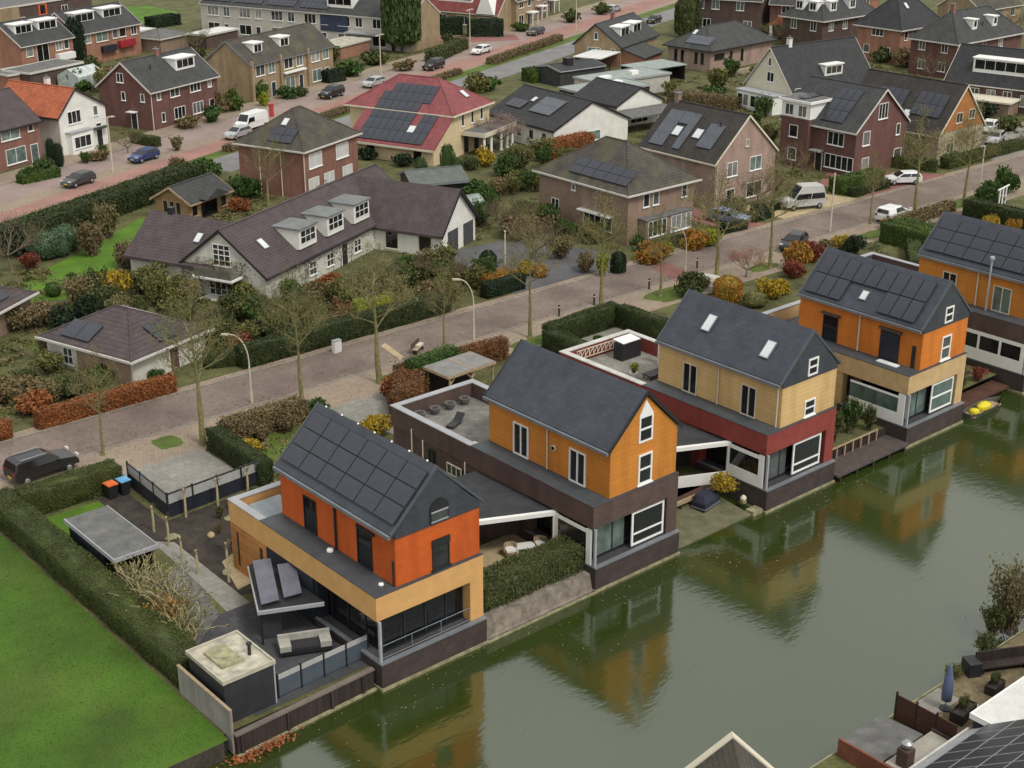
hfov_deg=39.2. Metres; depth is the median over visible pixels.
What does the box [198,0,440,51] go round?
row houses
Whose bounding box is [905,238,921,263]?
hedge
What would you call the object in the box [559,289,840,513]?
water house
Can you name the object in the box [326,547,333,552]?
lantern
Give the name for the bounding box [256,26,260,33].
door
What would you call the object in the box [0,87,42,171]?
brick house
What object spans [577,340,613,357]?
screen
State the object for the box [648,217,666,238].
window
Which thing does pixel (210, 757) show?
bank
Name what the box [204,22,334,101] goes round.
terraced houses
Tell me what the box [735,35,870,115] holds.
white house
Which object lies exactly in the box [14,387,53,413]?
shrub
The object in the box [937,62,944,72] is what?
window
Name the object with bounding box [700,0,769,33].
brick house
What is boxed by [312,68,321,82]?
window
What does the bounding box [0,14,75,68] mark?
terraced houses
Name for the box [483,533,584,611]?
waterside hedge
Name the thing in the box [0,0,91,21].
brick house
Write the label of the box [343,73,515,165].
villa
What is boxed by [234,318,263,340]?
bare shrub
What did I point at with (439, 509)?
arched window
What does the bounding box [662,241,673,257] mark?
shrub
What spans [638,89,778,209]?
brick house
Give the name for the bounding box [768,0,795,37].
brick house
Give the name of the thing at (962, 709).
planter box
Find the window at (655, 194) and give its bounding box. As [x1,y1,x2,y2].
[652,191,659,205]
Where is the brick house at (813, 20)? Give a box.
[778,0,874,44]
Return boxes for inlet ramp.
[676,497,762,548]
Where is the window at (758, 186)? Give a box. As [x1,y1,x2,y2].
[745,180,761,198]
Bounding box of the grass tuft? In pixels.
[592,335,602,339]
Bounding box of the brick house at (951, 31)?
[906,2,1023,77]
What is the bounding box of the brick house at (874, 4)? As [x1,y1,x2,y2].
[863,0,878,8]
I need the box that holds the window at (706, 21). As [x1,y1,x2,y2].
[702,18,710,26]
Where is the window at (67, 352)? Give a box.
[62,346,74,366]
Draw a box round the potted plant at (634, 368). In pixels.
[629,361,638,377]
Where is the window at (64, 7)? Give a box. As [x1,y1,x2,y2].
[61,4,67,10]
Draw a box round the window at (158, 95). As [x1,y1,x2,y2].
[156,92,161,100]
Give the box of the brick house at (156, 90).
[95,46,219,130]
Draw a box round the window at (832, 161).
[823,152,853,172]
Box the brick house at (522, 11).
[511,0,538,27]
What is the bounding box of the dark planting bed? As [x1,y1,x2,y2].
[97,485,264,593]
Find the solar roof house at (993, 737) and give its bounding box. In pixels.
[909,676,1023,767]
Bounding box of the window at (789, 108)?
[784,103,793,115]
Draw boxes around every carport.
[64,505,158,576]
[573,49,620,69]
[620,59,686,79]
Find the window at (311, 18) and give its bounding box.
[304,13,315,23]
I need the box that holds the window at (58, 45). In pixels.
[55,41,63,50]
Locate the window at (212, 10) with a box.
[207,5,218,15]
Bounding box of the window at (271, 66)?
[268,62,275,73]
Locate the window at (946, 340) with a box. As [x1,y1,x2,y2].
[939,333,951,362]
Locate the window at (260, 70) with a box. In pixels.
[255,64,264,77]
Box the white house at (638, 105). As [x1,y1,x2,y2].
[574,77,666,125]
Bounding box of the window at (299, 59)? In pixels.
[296,55,302,66]
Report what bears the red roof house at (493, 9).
on the ground at (190, 10)
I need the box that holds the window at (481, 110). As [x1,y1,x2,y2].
[480,108,482,119]
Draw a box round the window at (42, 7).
[38,3,47,14]
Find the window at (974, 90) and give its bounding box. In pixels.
[971,87,979,92]
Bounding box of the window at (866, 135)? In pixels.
[862,130,870,146]
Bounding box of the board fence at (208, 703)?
[176,664,234,754]
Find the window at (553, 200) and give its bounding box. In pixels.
[551,197,558,209]
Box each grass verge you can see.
[0,3,675,224]
[151,435,183,448]
[509,334,542,349]
[644,286,683,302]
[748,262,779,271]
[856,229,879,238]
[953,193,1001,208]
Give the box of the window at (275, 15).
[271,11,282,20]
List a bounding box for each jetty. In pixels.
[832,428,909,481]
[961,368,1009,408]
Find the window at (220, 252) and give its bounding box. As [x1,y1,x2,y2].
[212,243,231,267]
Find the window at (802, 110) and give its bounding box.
[797,105,806,118]
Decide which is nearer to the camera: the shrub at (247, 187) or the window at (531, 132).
the shrub at (247, 187)
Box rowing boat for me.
[962,396,1001,419]
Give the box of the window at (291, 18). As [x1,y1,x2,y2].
[287,12,294,21]
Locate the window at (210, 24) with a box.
[208,22,219,27]
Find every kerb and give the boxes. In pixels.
[0,0,625,185]
[0,155,1023,480]
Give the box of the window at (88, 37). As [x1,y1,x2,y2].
[84,34,91,43]
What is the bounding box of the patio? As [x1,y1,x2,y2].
[582,327,623,341]
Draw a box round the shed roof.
[397,165,468,188]
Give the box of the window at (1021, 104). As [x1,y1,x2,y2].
[1018,95,1023,107]
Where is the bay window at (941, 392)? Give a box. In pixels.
[928,376,953,412]
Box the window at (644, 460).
[636,451,652,487]
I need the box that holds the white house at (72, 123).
[5,74,108,155]
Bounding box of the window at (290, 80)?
[285,75,295,86]
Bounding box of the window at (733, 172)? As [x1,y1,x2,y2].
[726,161,737,177]
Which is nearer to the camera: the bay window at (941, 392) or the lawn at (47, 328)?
the bay window at (941, 392)
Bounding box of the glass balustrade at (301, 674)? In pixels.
[276,632,368,698]
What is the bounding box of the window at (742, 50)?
[740,48,743,60]
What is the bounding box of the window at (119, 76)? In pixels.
[116,73,123,83]
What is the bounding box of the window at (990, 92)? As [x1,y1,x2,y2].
[986,89,995,94]
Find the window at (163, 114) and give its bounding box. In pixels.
[161,112,166,122]
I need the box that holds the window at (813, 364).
[807,356,818,376]
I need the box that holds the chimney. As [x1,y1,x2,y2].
[895,739,915,767]
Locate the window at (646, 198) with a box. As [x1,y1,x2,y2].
[642,193,650,208]
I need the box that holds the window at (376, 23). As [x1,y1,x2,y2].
[372,19,380,29]
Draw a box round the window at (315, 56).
[311,51,319,62]
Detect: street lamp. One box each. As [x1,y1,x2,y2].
[221,333,252,402]
[452,278,474,339]
[671,227,686,273]
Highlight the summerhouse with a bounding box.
[149,172,233,217]
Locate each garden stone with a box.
[165,533,179,539]
[207,531,214,537]
[222,568,230,574]
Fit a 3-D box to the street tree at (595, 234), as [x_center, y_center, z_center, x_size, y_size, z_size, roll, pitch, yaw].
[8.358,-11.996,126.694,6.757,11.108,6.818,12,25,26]
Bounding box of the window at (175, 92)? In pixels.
[170,88,180,97]
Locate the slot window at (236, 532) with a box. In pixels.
[236,532,240,565]
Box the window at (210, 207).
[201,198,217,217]
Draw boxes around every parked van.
[233,108,268,127]
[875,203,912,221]
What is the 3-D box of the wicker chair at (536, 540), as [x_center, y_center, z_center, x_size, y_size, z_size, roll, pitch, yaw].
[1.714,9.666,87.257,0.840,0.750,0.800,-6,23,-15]
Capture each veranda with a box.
[455,471,556,541]
[676,423,731,487]
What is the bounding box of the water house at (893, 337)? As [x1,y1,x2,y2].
[762,246,971,448]
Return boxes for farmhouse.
[123,163,480,301]
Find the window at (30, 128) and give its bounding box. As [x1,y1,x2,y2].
[27,125,34,132]
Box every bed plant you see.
[214,522,221,533]
[215,505,223,518]
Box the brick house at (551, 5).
[543,0,559,13]
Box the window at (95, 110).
[92,105,98,116]
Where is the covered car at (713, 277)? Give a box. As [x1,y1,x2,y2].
[698,273,719,292]
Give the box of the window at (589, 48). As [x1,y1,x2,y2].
[588,47,600,50]
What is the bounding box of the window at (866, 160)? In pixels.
[861,157,868,169]
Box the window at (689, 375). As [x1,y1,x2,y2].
[682,361,697,395]
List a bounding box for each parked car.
[2,446,79,483]
[60,169,95,187]
[127,146,159,163]
[222,124,251,139]
[318,83,344,99]
[361,75,385,87]
[422,57,444,70]
[470,44,490,54]
[526,26,544,35]
[606,4,620,11]
[646,14,661,23]
[708,206,750,221]
[779,230,808,250]
[885,170,922,185]
[983,118,998,131]
[985,129,1005,143]
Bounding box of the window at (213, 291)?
[209,280,232,295]
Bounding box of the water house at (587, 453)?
[390,339,682,592]
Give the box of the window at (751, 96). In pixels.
[750,95,755,108]
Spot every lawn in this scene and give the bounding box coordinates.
[22,218,144,301]
[31,305,72,370]
[47,501,114,572]
[125,6,177,23]
[259,424,301,475]
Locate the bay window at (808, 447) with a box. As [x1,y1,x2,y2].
[791,432,821,474]
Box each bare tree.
[0,206,50,272]
[110,130,147,152]
[240,127,294,205]
[471,109,525,149]
[502,212,571,261]
[737,169,781,202]
[775,141,816,176]
[904,128,944,156]
[911,52,952,77]
[960,124,980,150]
[987,3,1023,25]
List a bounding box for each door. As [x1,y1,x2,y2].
[30,143,39,162]
[96,129,103,145]
[131,113,138,128]
[168,346,180,370]
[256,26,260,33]
[271,81,275,95]
[299,74,303,87]
[341,242,348,265]
[464,136,468,152]
[474,137,478,148]
[527,13,529,23]
[549,1,551,11]
[814,152,822,170]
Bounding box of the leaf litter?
[0,157,1020,488]
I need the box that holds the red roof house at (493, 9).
[429,0,510,28]
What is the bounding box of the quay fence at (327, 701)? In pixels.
[233,667,376,757]
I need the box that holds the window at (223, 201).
[220,195,226,207]
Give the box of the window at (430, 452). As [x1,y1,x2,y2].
[428,448,433,463]
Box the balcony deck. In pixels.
[677,484,718,508]
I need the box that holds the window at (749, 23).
[743,21,751,26]
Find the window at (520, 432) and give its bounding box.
[513,421,528,459]
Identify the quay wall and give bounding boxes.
[483,570,595,643]
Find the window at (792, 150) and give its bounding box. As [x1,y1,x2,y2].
[786,146,796,160]
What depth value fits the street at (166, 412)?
121.84 m
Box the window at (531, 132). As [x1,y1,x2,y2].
[529,129,533,140]
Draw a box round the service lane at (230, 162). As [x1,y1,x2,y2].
[212,8,674,171]
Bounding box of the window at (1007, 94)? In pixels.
[1003,91,1011,96]
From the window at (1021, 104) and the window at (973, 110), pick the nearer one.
the window at (973, 110)
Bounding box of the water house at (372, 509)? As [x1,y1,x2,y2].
[227,402,488,692]
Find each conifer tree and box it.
[64,15,86,60]
[380,0,421,51]
[674,0,701,35]
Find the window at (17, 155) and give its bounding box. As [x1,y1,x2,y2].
[5,145,27,166]
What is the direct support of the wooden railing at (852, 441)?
on the jetty at (865, 454)
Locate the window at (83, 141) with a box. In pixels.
[74,133,91,149]
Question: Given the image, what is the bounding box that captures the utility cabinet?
[331,338,341,352]
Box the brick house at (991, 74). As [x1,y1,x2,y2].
[944,43,1023,117]
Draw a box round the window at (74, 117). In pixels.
[67,109,81,125]
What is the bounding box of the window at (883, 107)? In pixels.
[878,102,888,120]
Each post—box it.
[100,116,114,171]
[375,34,383,75]
[466,9,472,49]
[504,230,505,268]
[575,0,576,29]
[829,173,835,231]
[979,146,985,184]
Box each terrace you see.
[199,601,367,715]
[222,554,249,588]
[479,534,529,566]
[918,688,958,713]
[939,632,1023,734]
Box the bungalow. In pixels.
[662,20,777,74]
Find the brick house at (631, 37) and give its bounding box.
[572,10,664,65]
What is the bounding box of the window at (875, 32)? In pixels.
[871,28,883,36]
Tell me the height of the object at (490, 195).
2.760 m
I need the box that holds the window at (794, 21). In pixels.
[791,18,796,28]
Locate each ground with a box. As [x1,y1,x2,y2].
[0,0,1023,767]
[813,631,1023,767]
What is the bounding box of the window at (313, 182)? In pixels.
[308,176,319,190]
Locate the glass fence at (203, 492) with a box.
[126,459,262,517]
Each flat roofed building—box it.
[535,57,605,86]
[557,77,651,94]
[573,66,671,92]
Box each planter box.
[949,693,976,726]
[984,669,1005,696]
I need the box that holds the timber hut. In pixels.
[837,715,922,767]
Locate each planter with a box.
[414,410,425,416]
[429,405,440,414]
[444,400,455,409]
[459,395,469,404]
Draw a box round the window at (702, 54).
[700,53,703,64]
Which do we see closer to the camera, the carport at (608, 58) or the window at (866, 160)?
the window at (866, 160)
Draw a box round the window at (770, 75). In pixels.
[766,71,773,82]
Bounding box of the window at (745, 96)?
[742,93,748,106]
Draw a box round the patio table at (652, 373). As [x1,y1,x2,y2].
[642,368,657,380]
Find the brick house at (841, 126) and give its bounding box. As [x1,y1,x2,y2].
[778,75,910,174]
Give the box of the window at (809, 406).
[802,397,815,418]
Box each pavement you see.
[0,0,623,184]
[0,152,1023,488]
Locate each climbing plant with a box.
[182,256,254,294]
[285,238,356,280]
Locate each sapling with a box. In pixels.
[146,503,155,531]
[164,515,169,545]
[173,534,186,559]
[176,486,186,516]
[190,546,198,573]
[210,474,219,505]
[219,539,233,582]
[242,465,249,491]
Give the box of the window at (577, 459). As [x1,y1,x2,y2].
[568,447,585,487]
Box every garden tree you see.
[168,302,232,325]
[181,27,212,49]
[249,277,321,317]
[338,252,409,285]
[411,250,478,274]
[479,191,537,220]
[726,246,767,276]
[758,18,793,44]
[798,155,815,181]
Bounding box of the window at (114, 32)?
[112,29,118,38]
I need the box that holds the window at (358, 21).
[355,17,362,27]
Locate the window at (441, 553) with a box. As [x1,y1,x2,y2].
[431,534,451,572]
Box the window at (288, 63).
[284,57,293,69]
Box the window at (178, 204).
[175,202,181,213]
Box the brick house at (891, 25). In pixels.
[853,0,939,63]
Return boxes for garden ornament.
[740,495,746,503]
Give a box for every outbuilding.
[0,66,20,88]
[0,286,39,336]
[1,58,83,84]
[140,26,155,31]
[140,28,190,52]
[187,26,239,49]
[330,36,370,59]
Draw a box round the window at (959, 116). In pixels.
[956,112,963,123]
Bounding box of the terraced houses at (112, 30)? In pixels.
[52,1,141,60]
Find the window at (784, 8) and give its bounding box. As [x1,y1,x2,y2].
[781,6,789,12]
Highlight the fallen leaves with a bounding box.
[216,723,314,767]
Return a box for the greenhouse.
[57,63,98,86]
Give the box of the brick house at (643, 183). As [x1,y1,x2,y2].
[532,136,701,245]
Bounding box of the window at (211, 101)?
[209,98,214,105]
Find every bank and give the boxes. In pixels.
[169,697,306,767]
[810,629,1023,767]
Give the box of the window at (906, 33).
[904,31,908,40]
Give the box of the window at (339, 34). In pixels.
[338,33,350,36]
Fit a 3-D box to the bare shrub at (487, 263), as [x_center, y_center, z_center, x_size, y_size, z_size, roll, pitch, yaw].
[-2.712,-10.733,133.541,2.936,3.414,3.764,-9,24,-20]
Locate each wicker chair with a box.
[504,541,516,555]
[533,535,546,546]
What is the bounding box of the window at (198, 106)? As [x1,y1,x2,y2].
[192,100,203,114]
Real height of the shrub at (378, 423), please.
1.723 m
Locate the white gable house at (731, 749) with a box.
[685,731,773,767]
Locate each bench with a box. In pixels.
[411,338,423,354]
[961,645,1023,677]
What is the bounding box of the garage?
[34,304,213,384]
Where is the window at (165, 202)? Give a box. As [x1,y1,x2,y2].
[162,200,167,211]
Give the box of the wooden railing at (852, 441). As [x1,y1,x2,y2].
[833,429,877,458]
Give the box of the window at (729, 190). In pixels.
[726,188,734,197]
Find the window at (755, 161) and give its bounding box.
[749,154,761,171]
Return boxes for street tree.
[60,340,127,455]
[135,269,248,445]
[250,259,332,400]
[325,231,423,384]
[421,262,467,345]
[493,200,566,338]
[560,186,638,304]
[634,201,683,296]
[677,159,763,275]
[741,149,809,268]
[857,147,892,223]
[893,103,953,208]
[937,96,1003,207]
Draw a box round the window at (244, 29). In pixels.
[239,24,251,34]
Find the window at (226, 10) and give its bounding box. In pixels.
[223,7,229,16]
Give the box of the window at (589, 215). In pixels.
[583,212,611,232]
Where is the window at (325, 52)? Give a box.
[322,48,328,59]
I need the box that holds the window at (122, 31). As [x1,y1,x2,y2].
[119,28,125,37]
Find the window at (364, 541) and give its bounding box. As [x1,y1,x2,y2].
[356,527,372,572]
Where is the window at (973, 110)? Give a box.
[968,108,975,118]
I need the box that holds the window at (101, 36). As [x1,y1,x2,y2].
[96,31,108,42]
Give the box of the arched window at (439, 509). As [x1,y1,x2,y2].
[429,497,448,523]
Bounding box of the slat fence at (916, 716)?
[893,691,957,737]
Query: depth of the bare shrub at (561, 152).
175.76 m
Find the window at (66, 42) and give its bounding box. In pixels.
[63,39,69,49]
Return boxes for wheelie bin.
[102,479,117,498]
[115,475,130,494]
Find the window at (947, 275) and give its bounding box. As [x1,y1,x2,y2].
[942,271,957,284]
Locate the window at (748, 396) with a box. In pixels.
[739,383,756,418]
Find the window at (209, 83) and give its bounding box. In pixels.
[207,80,212,87]
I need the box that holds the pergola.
[423,351,495,392]
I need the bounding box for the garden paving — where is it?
[148,568,218,644]
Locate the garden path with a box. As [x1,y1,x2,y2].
[155,541,249,610]
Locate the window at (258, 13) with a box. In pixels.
[255,9,262,19]
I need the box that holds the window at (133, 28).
[130,25,136,34]
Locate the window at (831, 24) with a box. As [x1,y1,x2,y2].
[828,21,833,31]
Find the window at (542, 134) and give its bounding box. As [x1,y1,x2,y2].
[541,132,546,138]
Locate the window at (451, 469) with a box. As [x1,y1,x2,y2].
[446,462,461,477]
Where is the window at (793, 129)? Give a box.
[788,124,797,137]
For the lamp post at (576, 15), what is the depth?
277.06 m
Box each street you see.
[0,0,677,212]
[0,156,1023,478]
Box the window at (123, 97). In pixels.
[121,91,125,100]
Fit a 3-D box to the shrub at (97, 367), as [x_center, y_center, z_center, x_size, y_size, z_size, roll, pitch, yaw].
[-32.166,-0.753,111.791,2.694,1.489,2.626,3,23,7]
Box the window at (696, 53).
[694,52,697,63]
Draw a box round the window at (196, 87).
[190,82,200,92]
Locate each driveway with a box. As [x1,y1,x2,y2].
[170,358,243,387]
[453,238,628,293]
[653,262,688,281]
[693,207,764,231]
[745,194,857,218]
[819,172,945,195]
[981,122,1023,159]
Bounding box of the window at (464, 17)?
[457,15,467,24]
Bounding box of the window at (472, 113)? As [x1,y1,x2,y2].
[470,111,474,123]
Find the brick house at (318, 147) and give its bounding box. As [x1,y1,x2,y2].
[232,103,362,197]
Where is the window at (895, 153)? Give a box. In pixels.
[893,148,900,156]
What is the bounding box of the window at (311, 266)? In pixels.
[309,261,317,276]
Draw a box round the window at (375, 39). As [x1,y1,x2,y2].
[372,36,386,47]
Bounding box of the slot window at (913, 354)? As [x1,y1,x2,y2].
[910,346,915,368]
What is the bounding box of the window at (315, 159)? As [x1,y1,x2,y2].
[308,150,322,169]
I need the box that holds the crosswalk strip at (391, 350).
[381,343,403,358]
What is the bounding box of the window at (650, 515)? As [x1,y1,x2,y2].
[630,500,663,546]
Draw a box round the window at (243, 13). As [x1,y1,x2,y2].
[239,8,250,18]
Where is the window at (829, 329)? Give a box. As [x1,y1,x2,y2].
[822,314,838,342]
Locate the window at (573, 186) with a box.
[571,183,575,191]
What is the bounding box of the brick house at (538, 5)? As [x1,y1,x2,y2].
[534,0,547,18]
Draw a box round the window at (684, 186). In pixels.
[681,184,686,197]
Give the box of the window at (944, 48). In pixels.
[940,44,947,53]
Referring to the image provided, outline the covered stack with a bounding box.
[691,488,720,511]
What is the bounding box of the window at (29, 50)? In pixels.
[26,46,33,57]
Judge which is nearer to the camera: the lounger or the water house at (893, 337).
the lounger
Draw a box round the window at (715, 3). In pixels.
[712,0,719,9]
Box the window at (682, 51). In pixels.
[681,50,683,61]
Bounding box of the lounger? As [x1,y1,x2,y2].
[446,411,464,428]
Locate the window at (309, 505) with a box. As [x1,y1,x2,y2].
[302,494,317,535]
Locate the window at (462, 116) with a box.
[461,115,464,127]
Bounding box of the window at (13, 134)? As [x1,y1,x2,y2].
[0,129,20,142]
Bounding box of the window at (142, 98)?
[140,94,144,102]
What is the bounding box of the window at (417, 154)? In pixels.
[413,151,420,160]
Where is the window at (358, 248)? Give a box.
[354,238,362,254]
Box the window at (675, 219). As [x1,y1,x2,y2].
[670,211,690,232]
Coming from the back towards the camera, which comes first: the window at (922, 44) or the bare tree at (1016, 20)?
the bare tree at (1016, 20)
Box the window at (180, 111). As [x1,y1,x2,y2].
[174,105,185,119]
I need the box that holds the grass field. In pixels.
[0,535,228,767]
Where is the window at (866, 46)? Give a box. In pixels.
[863,43,869,52]
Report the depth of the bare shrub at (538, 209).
150.13 m
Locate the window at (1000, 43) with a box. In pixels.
[998,38,1002,46]
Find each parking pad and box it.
[122,449,233,492]
[330,393,393,433]
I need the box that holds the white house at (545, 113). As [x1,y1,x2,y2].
[489,84,630,144]
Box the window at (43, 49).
[36,43,49,61]
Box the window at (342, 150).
[335,141,349,160]
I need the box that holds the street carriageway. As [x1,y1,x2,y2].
[0,0,644,202]
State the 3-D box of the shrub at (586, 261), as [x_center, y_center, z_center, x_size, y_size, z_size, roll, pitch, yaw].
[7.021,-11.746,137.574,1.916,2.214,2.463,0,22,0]
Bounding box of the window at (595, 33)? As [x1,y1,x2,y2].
[594,32,597,39]
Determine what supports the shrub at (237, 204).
on the ground at (190, 10)
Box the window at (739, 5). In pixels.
[736,1,743,10]
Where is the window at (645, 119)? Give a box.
[630,117,647,124]
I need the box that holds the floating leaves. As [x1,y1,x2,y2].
[275,409,1017,767]
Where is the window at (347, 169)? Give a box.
[342,163,352,175]
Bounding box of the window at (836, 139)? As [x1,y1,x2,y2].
[827,131,844,147]
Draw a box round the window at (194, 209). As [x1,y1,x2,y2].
[191,205,199,216]
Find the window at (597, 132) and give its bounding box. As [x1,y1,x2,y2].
[587,129,600,140]
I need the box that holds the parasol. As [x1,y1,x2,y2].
[939,663,953,711]
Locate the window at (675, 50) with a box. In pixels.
[674,49,676,60]
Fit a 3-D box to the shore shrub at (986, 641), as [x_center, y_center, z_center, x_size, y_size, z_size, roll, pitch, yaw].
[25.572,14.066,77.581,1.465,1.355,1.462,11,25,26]
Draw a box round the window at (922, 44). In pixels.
[918,41,925,50]
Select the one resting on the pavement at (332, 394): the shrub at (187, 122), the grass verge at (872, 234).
the grass verge at (872, 234)
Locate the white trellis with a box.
[998,184,1009,203]
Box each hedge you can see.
[0,159,207,252]
[0,417,13,441]
[0,485,198,687]
[12,458,123,514]
[15,167,61,184]
[32,372,177,429]
[128,132,161,146]
[144,12,181,27]
[202,348,237,369]
[204,425,273,486]
[215,393,310,439]
[222,67,462,152]
[233,290,451,369]
[321,67,346,83]
[386,366,430,414]
[391,334,509,372]
[403,343,461,383]
[424,36,468,61]
[440,16,462,34]
[467,18,503,36]
[476,264,517,291]
[479,271,526,298]
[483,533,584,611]
[485,33,563,64]
[521,65,539,82]
[541,300,619,343]
[541,328,587,354]
[544,130,595,160]
[614,303,668,338]
[636,229,699,250]
[665,86,741,110]
[719,219,748,233]
[747,207,774,222]
[750,199,781,211]
[828,166,884,195]
[846,178,891,197]
[877,198,956,226]
[878,216,934,247]
[891,155,937,172]
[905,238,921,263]
[940,138,1023,169]
[962,197,1023,229]
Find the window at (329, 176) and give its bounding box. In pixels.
[324,170,334,183]
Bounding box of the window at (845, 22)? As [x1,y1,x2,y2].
[842,19,847,29]
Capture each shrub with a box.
[0,223,31,257]
[0,372,13,383]
[0,373,40,403]
[4,305,36,331]
[11,366,42,378]
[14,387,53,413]
[15,251,40,268]
[17,166,39,175]
[23,298,55,327]
[33,157,54,166]
[33,348,64,373]
[35,159,54,169]
[36,331,47,353]
[37,377,63,403]
[44,138,54,162]
[48,304,78,327]
[50,223,78,250]
[53,143,64,166]
[56,373,93,397]
[58,272,99,303]
[65,66,81,79]
[71,294,101,318]
[73,79,93,91]
[73,219,104,256]
[79,55,101,67]
[79,151,91,163]
[82,363,114,385]
[83,265,110,286]
[85,282,119,309]
[90,148,108,160]
[91,201,120,238]
[92,69,108,83]
[94,64,113,72]
[96,143,107,150]
[97,548,173,595]
[99,268,132,293]
[103,291,132,306]
[103,555,190,610]
[109,294,147,310]
[112,238,130,269]
[122,265,150,295]
[125,562,212,617]
[128,299,148,310]
[133,260,168,293]
[141,270,168,306]
[142,586,187,620]
[146,368,164,378]
[152,592,231,639]
[156,271,203,291]
[158,286,197,309]
[162,299,176,317]
[167,155,187,165]
[168,135,183,150]
[168,297,201,321]
[173,114,201,128]
[174,276,203,303]
[191,157,222,175]
[192,317,215,349]
[195,46,205,58]
[202,103,222,121]
[206,313,237,347]
[212,91,231,112]
[216,290,250,319]
[224,88,243,111]
[224,329,252,345]
[225,173,261,197]
[227,197,251,211]
[229,280,258,295]
[232,292,252,321]
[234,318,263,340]
[241,292,275,319]
[242,437,261,449]
[247,318,266,337]
[249,421,274,440]
[255,79,270,98]
[257,91,269,105]
[261,311,298,335]
[262,297,289,316]
[271,408,298,433]
[275,85,301,99]
[278,277,304,304]
[294,86,308,95]
[296,306,313,326]
[302,280,330,300]
[307,396,330,412]
[314,272,340,284]
[321,275,361,298]
[325,309,351,319]
[330,293,360,311]
[333,46,341,62]
[333,282,361,303]
[335,59,364,75]
[353,271,368,286]
[358,146,377,159]
[358,276,380,289]
[358,285,395,304]
[359,49,388,64]
[359,413,392,434]
[368,264,396,281]
[376,267,398,284]
[377,274,405,293]
[379,373,392,399]
[386,282,411,300]
[391,152,414,165]
[392,58,416,70]
[392,254,418,276]
[395,291,418,301]
[396,265,412,282]
[405,274,416,288]
[406,256,423,271]
[408,285,422,294]
[412,258,442,281]
[413,156,427,168]
[413,279,451,295]
[414,244,441,263]
[427,258,452,271]
[431,239,457,263]
[433,264,460,299]
[439,142,455,166]
[439,281,464,299]
[440,31,453,42]
[450,156,461,165]
[451,266,464,288]
[452,259,467,282]
[460,156,479,169]
[461,71,492,92]
[462,178,495,198]
[464,261,488,289]
[468,251,502,275]
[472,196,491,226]
[475,145,495,166]
[479,250,496,271]
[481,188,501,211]
[484,76,501,90]
[484,174,515,196]
[493,161,517,175]
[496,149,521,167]
[499,214,541,238]
[501,210,523,219]
[504,145,527,170]
[506,145,532,170]
[506,169,529,190]
[506,172,523,194]
[510,22,529,30]
[510,142,534,169]
[511,200,528,212]
[516,259,534,274]
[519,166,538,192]
[519,199,540,212]
[523,215,542,239]
[524,135,557,161]
[528,204,544,217]
[529,211,560,233]
[530,175,538,191]
[531,263,547,277]
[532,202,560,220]
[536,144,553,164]
[546,234,575,258]
[553,145,571,157]
[556,216,571,235]
[560,8,581,21]
[563,221,577,237]
[565,143,577,152]
[575,251,594,272]
[579,219,600,244]
[589,217,606,243]
[590,2,611,13]
[596,251,611,276]
[610,251,626,273]
[630,234,644,244]
[634,239,671,264]
[661,81,679,92]
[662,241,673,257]
[673,270,708,295]
[679,228,711,250]
[700,227,722,245]
[702,275,710,289]
[704,84,725,94]
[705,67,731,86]
[709,470,739,492]
[712,275,743,302]
[720,197,746,210]
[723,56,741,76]
[746,109,762,123]
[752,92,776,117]
[755,276,785,297]
[756,121,780,141]
[773,170,785,190]
[775,278,791,294]
[780,240,813,266]
[782,259,806,277]
[805,240,824,261]
[816,238,839,248]
[832,234,850,249]
[833,409,845,441]
[839,395,865,433]
[841,234,868,253]
[863,404,877,430]
[868,46,891,61]
[891,46,909,67]
[940,151,957,158]
[944,661,963,679]
[963,377,968,387]
[970,365,988,380]
[970,630,998,650]
[974,179,1000,200]
[976,101,999,117]
[979,601,1010,636]
[982,213,999,223]
[984,552,1023,637]
[991,194,1005,202]
[995,165,1020,193]
[999,114,1020,130]
[1004,218,1022,228]
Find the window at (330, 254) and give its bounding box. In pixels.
[326,251,334,268]
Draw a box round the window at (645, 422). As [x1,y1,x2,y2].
[638,412,653,443]
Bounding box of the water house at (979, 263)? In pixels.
[860,211,1023,394]
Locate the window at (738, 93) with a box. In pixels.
[737,92,742,105]
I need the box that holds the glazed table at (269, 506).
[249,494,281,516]
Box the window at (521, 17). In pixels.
[519,14,523,22]
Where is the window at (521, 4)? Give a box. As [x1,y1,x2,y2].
[519,1,523,8]
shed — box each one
[185,630,276,722]
[466,193,485,220]
[613,334,640,361]
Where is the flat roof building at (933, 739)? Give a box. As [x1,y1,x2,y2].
[885,728,950,767]
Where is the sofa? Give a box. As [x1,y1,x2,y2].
[277,627,332,656]
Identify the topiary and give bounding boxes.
[25,230,62,259]
[45,281,61,296]
[56,238,70,256]
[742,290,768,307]
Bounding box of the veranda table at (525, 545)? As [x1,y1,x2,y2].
[516,541,534,553]
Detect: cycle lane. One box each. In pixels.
[0,0,672,222]
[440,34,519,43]
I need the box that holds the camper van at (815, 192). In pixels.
[780,182,825,210]
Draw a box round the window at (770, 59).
[768,57,771,66]
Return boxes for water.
[208,382,1023,767]
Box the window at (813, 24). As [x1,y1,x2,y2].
[810,21,816,31]
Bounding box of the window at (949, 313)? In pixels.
[944,305,954,323]
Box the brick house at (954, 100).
[861,68,986,162]
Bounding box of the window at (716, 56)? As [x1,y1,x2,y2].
[714,53,724,60]
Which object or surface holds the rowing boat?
on the water
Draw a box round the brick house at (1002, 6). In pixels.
[936,0,1023,24]
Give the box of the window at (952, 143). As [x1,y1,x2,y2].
[946,142,953,153]
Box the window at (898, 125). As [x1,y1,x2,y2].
[895,123,900,135]
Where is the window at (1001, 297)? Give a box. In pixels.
[991,285,1012,314]

